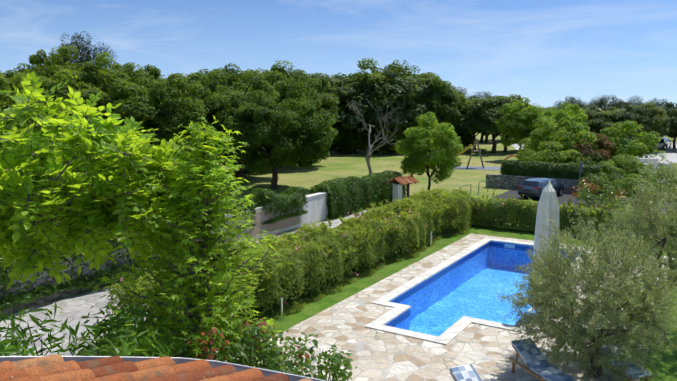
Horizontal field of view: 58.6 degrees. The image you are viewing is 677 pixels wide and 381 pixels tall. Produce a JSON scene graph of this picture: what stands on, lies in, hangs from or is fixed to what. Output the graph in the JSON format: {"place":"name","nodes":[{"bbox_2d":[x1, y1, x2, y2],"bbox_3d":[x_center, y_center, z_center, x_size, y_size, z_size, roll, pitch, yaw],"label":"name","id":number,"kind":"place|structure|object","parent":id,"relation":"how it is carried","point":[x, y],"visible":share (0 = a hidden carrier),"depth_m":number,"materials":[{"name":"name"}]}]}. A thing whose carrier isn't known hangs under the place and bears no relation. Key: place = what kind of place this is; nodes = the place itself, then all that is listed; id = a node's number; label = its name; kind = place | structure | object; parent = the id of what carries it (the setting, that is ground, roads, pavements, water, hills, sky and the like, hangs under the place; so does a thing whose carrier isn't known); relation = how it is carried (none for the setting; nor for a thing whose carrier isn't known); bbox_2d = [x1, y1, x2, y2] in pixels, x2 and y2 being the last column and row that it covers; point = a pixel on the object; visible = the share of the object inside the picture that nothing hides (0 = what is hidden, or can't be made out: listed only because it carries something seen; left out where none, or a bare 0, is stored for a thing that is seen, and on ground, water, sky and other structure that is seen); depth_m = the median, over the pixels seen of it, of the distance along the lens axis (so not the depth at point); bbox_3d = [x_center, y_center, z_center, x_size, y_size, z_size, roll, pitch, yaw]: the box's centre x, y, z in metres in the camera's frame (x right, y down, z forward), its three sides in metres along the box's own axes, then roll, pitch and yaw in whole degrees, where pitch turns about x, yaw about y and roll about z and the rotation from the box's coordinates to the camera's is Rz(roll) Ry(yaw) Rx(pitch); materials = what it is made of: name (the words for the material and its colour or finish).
{"place":"outdoors","nodes":[
{"label":"outdoors","id":0,"kind":"place"},
{"bbox_2d":[0,209,382,355],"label":"paved path","id":1,"kind":"structure","parent":0,"point":[76,308],"depth_m":17.69,"materials":[{"name":"stone"}]},
{"bbox_2d":[0,108,676,352],"bbox_3d":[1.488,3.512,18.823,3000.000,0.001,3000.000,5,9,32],"label":"ground","id":2,"kind":"structure","parent":0,"point":[339,165],"depth_m":55.51,"materials":[{"name":"green plant"}]},
{"bbox_2d":[0,63,29,87],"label":"park oak","id":3,"kind":"object","parent":2,"relation":"on","point":[8,74],"visible":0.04,"depth_m":67.33,"materials":[{"name":"green plant"}]},
{"bbox_2d":[0,72,43,169],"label":"park oak","id":4,"kind":"object","parent":2,"relation":"on","point":[3,83],"visible":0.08,"depth_m":43.17,"materials":[{"name":"green plant"}]},
{"bbox_2d":[0,72,69,174],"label":"park oak","id":5,"kind":"object","parent":2,"relation":"on","point":[11,79],"visible":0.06,"depth_m":44.67,"materials":[{"name":"green plant"}]},
{"bbox_2d":[22,44,81,78],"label":"park oak","id":6,"kind":"object","parent":2,"relation":"on","point":[37,61],"visible":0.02,"depth_m":68.45,"materials":[{"name":"green plant"}]},
{"bbox_2d":[9,69,115,171],"bbox_3d":[-19.910,-4.617,45.169,7.973,8.834,7.271,-2,8,-21],"label":"park oak","id":7,"kind":"object","parent":2,"relation":"on","point":[48,84],"visible":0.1,"depth_m":43.81,"materials":[{"name":"green plant"}]},
{"bbox_2d":[37,63,97,89],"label":"park oak","id":8,"kind":"object","parent":2,"relation":"on","point":[50,73],"visible":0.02,"depth_m":65.36,"materials":[{"name":"green plant"}]},
{"bbox_2d":[46,31,119,68],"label":"tree","id":9,"kind":"object","parent":2,"relation":"on","point":[87,50],"visible":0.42,"depth_m":72.95,"materials":[{"name":"green plant"}]},
{"bbox_2d":[76,52,129,98],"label":"park oak","id":10,"kind":"object","parent":2,"relation":"on","point":[88,69],"visible":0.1,"depth_m":66.38,"materials":[{"name":"green plant"}]},
{"bbox_2d":[0,231,213,314],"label":"lane wall","id":11,"kind":"structure","parent":2,"relation":"on","point":[86,271],"depth_m":19.32,"materials":[{"name":"stone"}]},
{"bbox_2d":[0,185,224,310],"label":"ivy hedge","id":12,"kind":"object","parent":2,"relation":"on","point":[40,291],"visible":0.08,"depth_m":19.23,"materials":[{"name":"green plant"}]},
{"bbox_2d":[65,67,161,161],"bbox_3d":[-17.373,-4.850,46.323,8.494,8.980,8.480,-1,10,-14],"label":"park oak","id":13,"kind":"object","parent":2,"relation":"on","point":[117,88],"visible":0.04,"depth_m":43.48,"materials":[{"name":"green plant"}]},
{"bbox_2d":[93,58,177,99],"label":"tree","id":14,"kind":"object","parent":2,"relation":"on","point":[152,74],"visible":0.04,"depth_m":66.14,"materials":[{"name":"green plant"}]},
{"bbox_2d":[105,74,213,155],"bbox_3d":[-13.557,-4.449,44.950,8.152,8.497,6.875,-4,11,-35],"label":"park oak","id":15,"kind":"object","parent":2,"relation":"on","point":[136,105],"visible":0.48,"depth_m":43.04,"materials":[{"name":"green plant"}]},
{"bbox_2d":[163,70,253,163],"bbox_3d":[-10.699,-5.571,50.849,9.178,9.185,9.234,2,8,3],"label":"park oak","id":16,"kind":"object","parent":2,"relation":"on","point":[208,89],"visible":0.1,"depth_m":48.99,"materials":[{"name":"green plant"}]},
{"bbox_2d":[176,63,253,101],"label":"tree","id":17,"kind":"object","parent":2,"relation":"on","point":[232,75],"visible":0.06,"depth_m":70.00,"materials":[{"name":"green plant"}]},
{"bbox_2d":[179,70,297,177],"bbox_3d":[-8.587,-5.273,49.801,9.434,8.873,8.148,3,11,28],"label":"park oak","id":18,"kind":"object","parent":2,"relation":"on","point":[238,103],"visible":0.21,"depth_m":47.62,"materials":[{"name":"green plant"}]},
{"bbox_2d":[216,192,328,246],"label":"white wall","id":19,"kind":"structure","parent":2,"relation":"on","point":[317,208],"depth_m":30.76,"materials":[{"name":"white paint"}]},
{"bbox_2d":[223,206,300,242],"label":"trellis wall","id":20,"kind":"structure","parent":19,"relation":"attached to","point":[272,229],"depth_m":27.97,"materials":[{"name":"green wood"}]},
{"bbox_2d":[222,186,307,229],"bbox_3d":[-3.399,0.670,28.512,1.599,1.662,5.529,5,9,32],"label":"hedge","id":21,"kind":"object","parent":19,"relation":"on","point":[283,198],"visible":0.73,"depth_m":28.46,"materials":[{"name":"green plant"}]},
{"bbox_2d":[222,79,336,189],"bbox_3d":[-4.138,-4.077,43.800,6.974,8.129,7.012,-4,7,-43],"label":"park oak","id":22,"kind":"object","parent":2,"relation":"on","point":[276,134],"visible":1,"depth_m":42.67,"materials":[{"name":"green plant"}]},
{"bbox_2d":[246,60,322,113],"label":"tree","id":23,"kind":"object","parent":2,"relation":"on","point":[272,77],"visible":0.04,"depth_m":65.17,"materials":[{"name":"green plant"}]},
{"bbox_2d":[106,187,473,355],"bbox_3d":[0.659,1.931,23.177,3.436,2.102,20.236,5,9,32],"label":"oleander hedge","id":24,"kind":"object","parent":2,"relation":"on","point":[289,268],"visible":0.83,"depth_m":20.82,"materials":[{"name":"green plant"}]},
{"bbox_2d":[120,186,607,303],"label":"oleander flowers","id":25,"kind":"object","parent":24,"relation":"on","point":[376,231],"visible":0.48,"depth_m":23.51,"materials":[{"name":"pink plant"}]},
{"bbox_2d":[271,71,338,143],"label":"park oak","id":26,"kind":"object","parent":2,"relation":"on","point":[321,101],"visible":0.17,"depth_m":58.02,"materials":[{"name":"green plant"}]},
{"bbox_2d":[312,84,347,152],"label":"park oak","id":27,"kind":"object","parent":2,"relation":"on","point":[339,136],"visible":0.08,"depth_m":74.50,"materials":[{"name":"green plant"}]},
{"bbox_2d":[307,72,372,152],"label":"tree","id":28,"kind":"object","parent":2,"relation":"on","point":[348,95],"visible":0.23,"depth_m":74.37,"materials":[{"name":"green plant"}]},
{"bbox_2d":[335,77,350,150],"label":"tree","id":29,"kind":"object","parent":2,"relation":"on","point":[346,81],"visible":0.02,"depth_m":79.67,"materials":[{"name":"green plant"}]},
{"bbox_2d":[333,72,355,82],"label":"tree","id":30,"kind":"object","parent":2,"relation":"on","point":[343,75],"depth_m":99.01,"materials":[{"name":"green plant"}]},
{"bbox_2d":[334,128,371,153],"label":"park understorey","id":31,"kind":"object","parent":2,"relation":"on","point":[360,142],"visible":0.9,"depth_m":75.25,"materials":[{"name":"green plant"}]},
{"bbox_2d":[337,86,376,150],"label":"tree","id":32,"kind":"object","parent":2,"relation":"on","point":[357,127],"visible":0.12,"depth_m":76.29,"materials":[{"name":"green plant"}]},
{"bbox_2d":[308,170,406,219],"bbox_3d":[1.342,0.038,36.383,2.072,2.062,9.146,5,9,32],"label":"dark hedge","id":33,"kind":"object","parent":2,"relation":"on","point":[345,194],"visible":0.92,"depth_m":34.86,"materials":[{"name":"green plant"}]},
{"bbox_2d":[347,97,403,173],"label":"bare tree","id":34,"kind":"object","parent":2,"relation":"on","point":[369,154],"visible":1,"depth_m":46.78,"materials":[{"name":"grey plant"}]},
{"bbox_2d":[340,70,422,152],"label":"tree","id":35,"kind":"object","parent":2,"relation":"on","point":[404,86],"visible":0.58,"depth_m":74.58,"materials":[{"name":"green plant"}]},
{"bbox_2d":[367,127,402,153],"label":"park understorey","id":36,"kind":"object","parent":2,"relation":"on","point":[383,147],"visible":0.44,"depth_m":74.61,"materials":[{"name":"green plant"}]},
{"bbox_2d":[348,58,430,151],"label":"park oak","id":37,"kind":"object","parent":2,"relation":"on","point":[373,80],"visible":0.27,"depth_m":76.31,"materials":[{"name":"green plant"}]},
{"bbox_2d":[386,133,405,153],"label":"tree","id":38,"kind":"object","parent":2,"relation":"on","point":[399,137],"visible":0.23,"depth_m":75.74,"materials":[{"name":"green plant"}]},
{"bbox_2d":[387,176,418,200],"bbox_3d":[4.011,0.014,37.341,1.690,1.760,1.280,-7,11,-43],"label":"gate shelter","id":39,"kind":"object","parent":2,"relation":"on","point":[397,187],"visible":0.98,"depth_m":36.89,"materials":[{"name":"ceramic"}]},
{"bbox_2d":[378,77,450,129],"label":"tree","id":40,"kind":"object","parent":2,"relation":"on","point":[426,90],"visible":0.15,"depth_m":76.63,"materials":[{"name":"green plant"}]},
{"bbox_2d":[394,111,463,195],"bbox_3d":[6.015,-2.271,39.673,3.906,5.753,4.225,-7,12,-29],"label":"lawn tree","id":41,"kind":"object","parent":2,"relation":"on","point":[420,159],"visible":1,"depth_m":38.72,"materials":[{"name":"green plant"}]},
{"bbox_2d":[413,74,460,151],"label":"tree","id":42,"kind":"object","parent":2,"relation":"on","point":[437,107],"visible":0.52,"depth_m":77.07,"materials":[{"name":"green plant"}]},
{"bbox_2d":[447,88,474,138],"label":"park oak","id":43,"kind":"object","parent":2,"relation":"on","point":[462,102],"visible":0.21,"depth_m":78.75,"materials":[{"name":"green plant"}]},
{"bbox_2d":[458,133,474,152],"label":"tree","id":44,"kind":"object","parent":2,"relation":"on","point":[466,142],"visible":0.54,"depth_m":78.36,"materials":[{"name":"green plant"}]},
{"bbox_2d":[468,99,488,149],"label":"tree","id":45,"kind":"object","parent":2,"relation":"on","point":[478,132],"visible":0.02,"depth_m":83.68,"materials":[{"name":"green plant"}]},
{"bbox_2d":[468,91,496,141],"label":"pine","id":46,"kind":"object","parent":2,"relation":"on","point":[483,96],"visible":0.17,"depth_m":101.20,"materials":[{"name":"green plant"}]},
{"bbox_2d":[453,138,517,169],"bbox_3d":[14.940,-3.615,58.832,10.000,2.988,3.200,2,8,13],"label":"swing set","id":47,"kind":"object","parent":2,"relation":"on","point":[468,167],"visible":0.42,"depth_m":58.83,"materials":[{"name":"wood"}]},
{"bbox_2d":[395,247,576,336],"bbox_3d":[5.396,3.733,21.377,4.000,1.150,12.130,5,9,32],"label":"pool basin","id":48,"kind":"object","parent":2,"relation":"in","point":[467,285],"depth_m":22.66,"materials":[{"name":"blue tile"}]},
{"bbox_2d":[365,238,590,344],"bbox_3d":[5.396,3.146,21.294,4.680,0.075,12.810,5,9,32],"label":"pool coping","id":49,"kind":"object","parent":48,"relation":"on","point":[396,311],"visible":0.71,"depth_m":17.63,"materials":[{"name":"stone"}]},
{"bbox_2d":[386,242,579,326],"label":"pool waterline tiles","id":50,"kind":"object","parent":48,"relation":"attached to","point":[392,323],"depth_m":22.38,"materials":[{"name":"blue tile"}]},
{"bbox_2d":[393,243,576,334],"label":"pool water","id":51,"kind":"structure","parent":48,"relation":"in","point":[510,265],"depth_m":20.91,"materials":[{"name":"blue liquid"}]},
{"bbox_2d":[455,96,518,152],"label":"tree","id":52,"kind":"object","parent":2,"relation":"on","point":[483,120],"visible":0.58,"depth_m":76.23,"materials":[{"name":"green plant"}]},
{"bbox_2d":[484,96,525,151],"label":"tree","id":53,"kind":"object","parent":2,"relation":"on","point":[505,148],"visible":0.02,"depth_m":79.52,"materials":[{"name":"green plant"}]},
{"bbox_2d":[490,94,530,139],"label":"tree","id":54,"kind":"object","parent":2,"relation":"on","point":[518,97],"visible":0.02,"depth_m":103.24,"materials":[{"name":"green plant"}]},
{"bbox_2d":[495,97,546,160],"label":"lawn tree","id":55,"kind":"object","parent":2,"relation":"on","point":[521,121],"visible":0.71,"depth_m":65.37,"materials":[{"name":"green plant"}]},
{"bbox_2d":[516,138,547,161],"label":"garden bush","id":56,"kind":"object","parent":2,"relation":"on","point":[525,141],"visible":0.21,"depth_m":56.99,"materials":[{"name":"green plant"}]},
{"bbox_2d":[486,174,599,195],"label":"parking wall","id":57,"kind":"structure","parent":2,"relation":"on","point":[512,182],"depth_m":44.16,"materials":[{"name":"stone"}]},
{"bbox_2d":[500,160,601,179],"bbox_3d":[15.285,-1.327,43.612,6.996,1.520,1.626,5,9,32],"label":"hedge","id":58,"kind":"object","parent":2,"relation":"on","point":[542,169],"visible":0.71,"depth_m":43.20,"materials":[{"name":"green plant"}]},
{"bbox_2d":[520,141,587,164],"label":"garden bush","id":59,"kind":"object","parent":2,"relation":"on","point":[558,156],"visible":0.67,"depth_m":49.07,"materials":[{"name":"green plant"}]},
{"bbox_2d":[535,102,589,142],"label":"lawn tree","id":60,"kind":"object","parent":2,"relation":"on","point":[566,111],"visible":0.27,"depth_m":60.76,"materials":[{"name":"green plant"}]},
{"bbox_2d":[526,113,601,162],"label":"tree","id":61,"kind":"object","parent":2,"relation":"on","point":[580,136],"visible":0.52,"depth_m":52.94,"materials":[{"name":"green plant"}]},
{"bbox_2d":[457,191,676,244],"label":"hedge","id":62,"kind":"object","parent":2,"relation":"on","point":[517,214],"visible":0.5,"depth_m":29.19,"materials":[{"name":"green plant"}]},
{"bbox_2d":[552,96,585,109],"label":"tree","id":63,"kind":"object","parent":2,"relation":"on","point":[571,101],"visible":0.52,"depth_m":110.54,"materials":[{"name":"green plant"}]},
{"bbox_2d":[561,150,604,166],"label":"garden bush","id":64,"kind":"object","parent":2,"relation":"on","point":[590,156],"visible":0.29,"depth_m":49.41,"materials":[{"name":"green plant"}]},
{"bbox_2d":[496,210,676,380],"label":"olive tree","id":65,"kind":"object","parent":2,"relation":"on","point":[643,296],"visible":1,"depth_m":12.86,"materials":[{"name":"green plant"}]},
{"bbox_2d":[571,132,615,172],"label":"tree","id":66,"kind":"object","parent":2,"relation":"on","point":[602,153],"visible":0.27,"depth_m":50.70,"materials":[{"name":"brown plant"}]},
{"bbox_2d":[576,172,623,196],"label":"garden bush","id":67,"kind":"object","parent":2,"relation":"on","point":[588,178],"visible":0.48,"depth_m":40.09,"materials":[{"name":"green plant"}]},
{"bbox_2d":[570,173,631,209],"bbox_3d":[13.066,0.538,29.943,2.998,2.839,3.548,5,9,32],"label":"bush","id":68,"kind":"object","parent":2,"relation":"on","point":[586,192],"visible":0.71,"depth_m":29.73,"materials":[{"name":"green plant"}]},
{"bbox_2d":[585,94,625,111],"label":"tree","id":69,"kind":"object","parent":2,"relation":"on","point":[601,103],"visible":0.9,"depth_m":110.63,"materials":[{"name":"green plant"}]},
{"bbox_2d":[597,155,654,189],"bbox_3d":[20.579,-1.219,43.578,3.922,2.556,3.788,-2,9,-9],"label":"garden bush","id":70,"kind":"object","parent":2,"relation":"on","point":[621,163],"visible":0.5,"depth_m":43.02,"materials":[{"name":"green plant"}]},
{"bbox_2d":[604,154,652,176],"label":"garden bush","id":71,"kind":"object","parent":2,"relation":"on","point":[632,157],"visible":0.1,"depth_m":47.77,"materials":[{"name":"green plant"}]},
{"bbox_2d":[594,120,665,161],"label":"tree","id":72,"kind":"object","parent":2,"relation":"on","point":[641,147],"visible":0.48,"depth_m":52.01,"materials":[{"name":"green plant"}]},
{"bbox_2d":[615,95,645,108],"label":"tree","id":73,"kind":"object","parent":2,"relation":"on","point":[632,102],"visible":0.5,"depth_m":118.05,"materials":[{"name":"green plant"}]},
{"bbox_2d":[611,173,659,203],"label":"garden bush","id":74,"kind":"object","parent":2,"relation":"on","point":[625,185],"visible":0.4,"depth_m":37.43,"materials":[{"name":"green plant"}]},
{"bbox_2d":[633,164,676,199],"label":"garden bush","id":75,"kind":"object","parent":2,"relation":"on","point":[651,176],"visible":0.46,"depth_m":39.67,"materials":[{"name":"green plant"}]},
{"bbox_2d":[637,158,672,183],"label":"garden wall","id":76,"kind":"structure","parent":2,"relation":"on","point":[646,160],"depth_m":48.19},
{"bbox_2d":[643,98,671,108],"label":"tree","id":77,"kind":"object","parent":2,"relation":"on","point":[659,104],"visible":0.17,"depth_m":110.64,"materials":[{"name":"green plant"}]},
{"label":"porch walls","id":78,"kind":"object","parent":2,"relation":"on","visible":0},
{"bbox_2d":[0,354,311,380],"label":"porch roof tiles","id":79,"kind":"object","parent":78,"relation":"on","point":[56,367],"visible":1,"depth_m":4.97,"materials":[{"name":"orange tile"}]},
{"bbox_2d":[0,356,325,380],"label":"roof gutter","id":80,"kind":"object","parent":79,"relation":"attached to","point":[238,367],"visible":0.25,"depth_m":5.53,"materials":[{"name":"metal"}]},
{"bbox_2d":[0,0,676,107],"label":"sky","id":81,"kind":"structure","parent":0,"point":[544,52],"materials":[{"name":"blue"}]},
{"bbox_2d":[99,221,676,380],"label":"garden lawn","id":82,"kind":"structure","parent":0,"point":[666,366],"depth_m":19.65,"materials":[{"name":"green plant"}]},
{"bbox_2d":[280,297,282,318],"bbox_3d":[-1.630,3.396,17.285,0.095,0.660,0.100,5,9,32],"label":"garden bollard","id":83,"kind":"object","parent":82,"relation":"on","point":[281,307],"visible":0.98,"depth_m":17.25,"materials":[{"name":"silver metal"}]},
{"bbox_2d":[613,155,676,340],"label":"olive tree","id":84,"kind":"object","parent":82,"relation":"on","point":[641,212],"visible":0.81,"depth_m":15.51,"materials":[{"name":"green plant"}]},
{"bbox_2d":[237,234,673,380],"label":"terrace paving","id":85,"kind":"structure","parent":0,"point":[486,352],"depth_m":15.44,"materials":[{"name":"beige stone"}]},
{"bbox_2d":[0,298,73,355],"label":"laurel shrub","id":86,"kind":"object","parent":85,"relation":"on","point":[9,347],"visible":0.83,"depth_m":6.07,"materials":[{"name":"green plant"}]},
{"bbox_2d":[0,71,220,289],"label":"walnut tree","id":87,"kind":"object","parent":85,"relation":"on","point":[91,204],"visible":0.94,"depth_m":6.88,"materials":[{"name":"green plant"}]},
{"bbox_2d":[42,304,201,358],"bbox_3d":[-2.248,3.205,6.579,1.346,4.042,1.460,5,9,32],"label":"laurel shrub","id":88,"kind":"object","parent":85,"relation":"on","point":[114,324],"visible":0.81,"depth_m":6.30,"materials":[{"name":"green plant"}]},
{"bbox_2d":[92,116,296,371],"bbox_3d":[-1.845,2.079,7.578,2.816,6.009,3.331,0,8,-2],"label":"liquidambar tree","id":89,"kind":"object","parent":85,"relation":"on","point":[195,259],"visible":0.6,"depth_m":6.94,"materials":[{"name":"green plant"}]},
{"bbox_2d":[187,313,328,378],"bbox_3d":[-0.940,3.276,6.688,1.529,3.886,1.866,5,9,32],"label":"photinia shrub","id":90,"kind":"object","parent":85,"relation":"on","point":[252,337],"visible":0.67,"depth_m":6.59,"materials":[{"name":"green plant"}]},
{"bbox_2d":[274,330,357,380],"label":"photinia shrub","id":91,"kind":"object","parent":85,"relation":"on","point":[335,364],"visible":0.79,"depth_m":6.89,"materials":[{"name":"green plant"}]},
{"bbox_2d":[449,364,481,380],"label":"sun lounger","id":92,"kind":"object","parent":85,"relation":"on","point":[467,372],"visible":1,"depth_m":12.38,"materials":[{"name":"fabric"}]},
{"bbox_2d":[509,338,576,380],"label":"sun lounger","id":93,"kind":"object","parent":85,"relation":"on","point":[536,364],"visible":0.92,"depth_m":13.43,"materials":[{"name":"fabric"}]},
{"bbox_2d":[528,180,558,315],"bbox_3d":[6.047,1.670,17.544,0.883,3.966,0.834,5,9,32],"label":"pool umbrella","id":94,"kind":"object","parent":85,"relation":"on","point":[548,207],"visible":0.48,"depth_m":17.24,"materials":[{"name":"white fabric"}]},
{"bbox_2d":[574,328,653,380],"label":"sun lounger","id":95,"kind":"object","parent":85,"relation":"on","point":[639,374],"visible":0.23,"depth_m":13.12,"materials":[{"name":"blue wood"}]},
{"bbox_2d":[494,190,676,214],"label":"driveway","id":96,"kind":"structure","parent":0,"point":[565,197],"depth_m":39.96,"materials":[{"name":"grey asphalt"}]},
{"bbox_2d":[518,177,564,197],"bbox_3d":[13.681,-0.222,40.516,3.898,1.333,1.866,-8,11,-44],"label":"parked car","id":97,"kind":"object","parent":96,"relation":"on","point":[533,186],"visible":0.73,"depth_m":39.44,"materials":[{"name":"blue paint"}]},
{"bbox_2d":[511,142,676,162],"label":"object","id":98,"kind":"object","parent":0,"point":[670,154],"visible":0.2,"depth_m":75.80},
{"bbox_2d":[537,105,562,117],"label":"tree","id":99,"kind":"object","parent":98,"relation":"on","point":[555,108],"visible":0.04,"depth_m":78.50,"materials":[{"name":"green plant"}]},
{"bbox_2d":[581,109,598,121],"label":"tree","id":100,"kind":"object","parent":98,"relation":"on","point":[589,112],"visible":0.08,"depth_m":82.63,"materials":[{"name":"green plant"}]},
{"bbox_2d":[578,104,602,112],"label":"tree","id":101,"kind":"object","parent":98,"relation":"on","point":[592,107],"visible":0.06,"depth_m":97.48,"materials":[{"name":"green plant"}]},
{"bbox_2d":[586,110,623,138],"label":"tree","id":102,"kind":"object","parent":98,"relation":"on","point":[599,122],"visible":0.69,"depth_m":79.15,"materials":[{"name":"green plant"}]},
{"bbox_2d":[614,105,664,143],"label":"tree","id":103,"kind":"object","parent":98,"relation":"on","point":[628,113],"visible":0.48,"depth_m":77.86,"materials":[{"name":"green plant"}]},
{"bbox_2d":[633,101,669,151],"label":"tree","id":104,"kind":"object","parent":98,"relation":"on","point":[661,118],"visible":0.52,"depth_m":77.35,"materials":[{"name":"green plant"}]},
{"bbox_2d":[652,139,667,149],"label":"car","id":105,"kind":"object","parent":98,"relation":"on","point":[663,145],"visible":0.27,"depth_m":83.58,"materials":[{"name":"grey paint"}]},
{"bbox_2d":[657,102,676,148],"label":"tree","id":106,"kind":"object","parent":98,"relation":"on","point":[667,108],"visible":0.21,"depth_m":85.06,"materials":[{"name":"green plant"}]},
{"bbox_2d":[666,108,676,138],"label":"tree","id":107,"kind":"object","parent":98,"relation":"on","point":[672,131],"visible":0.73,"depth_m":80.25,"materials":[{"name":"green plant"}]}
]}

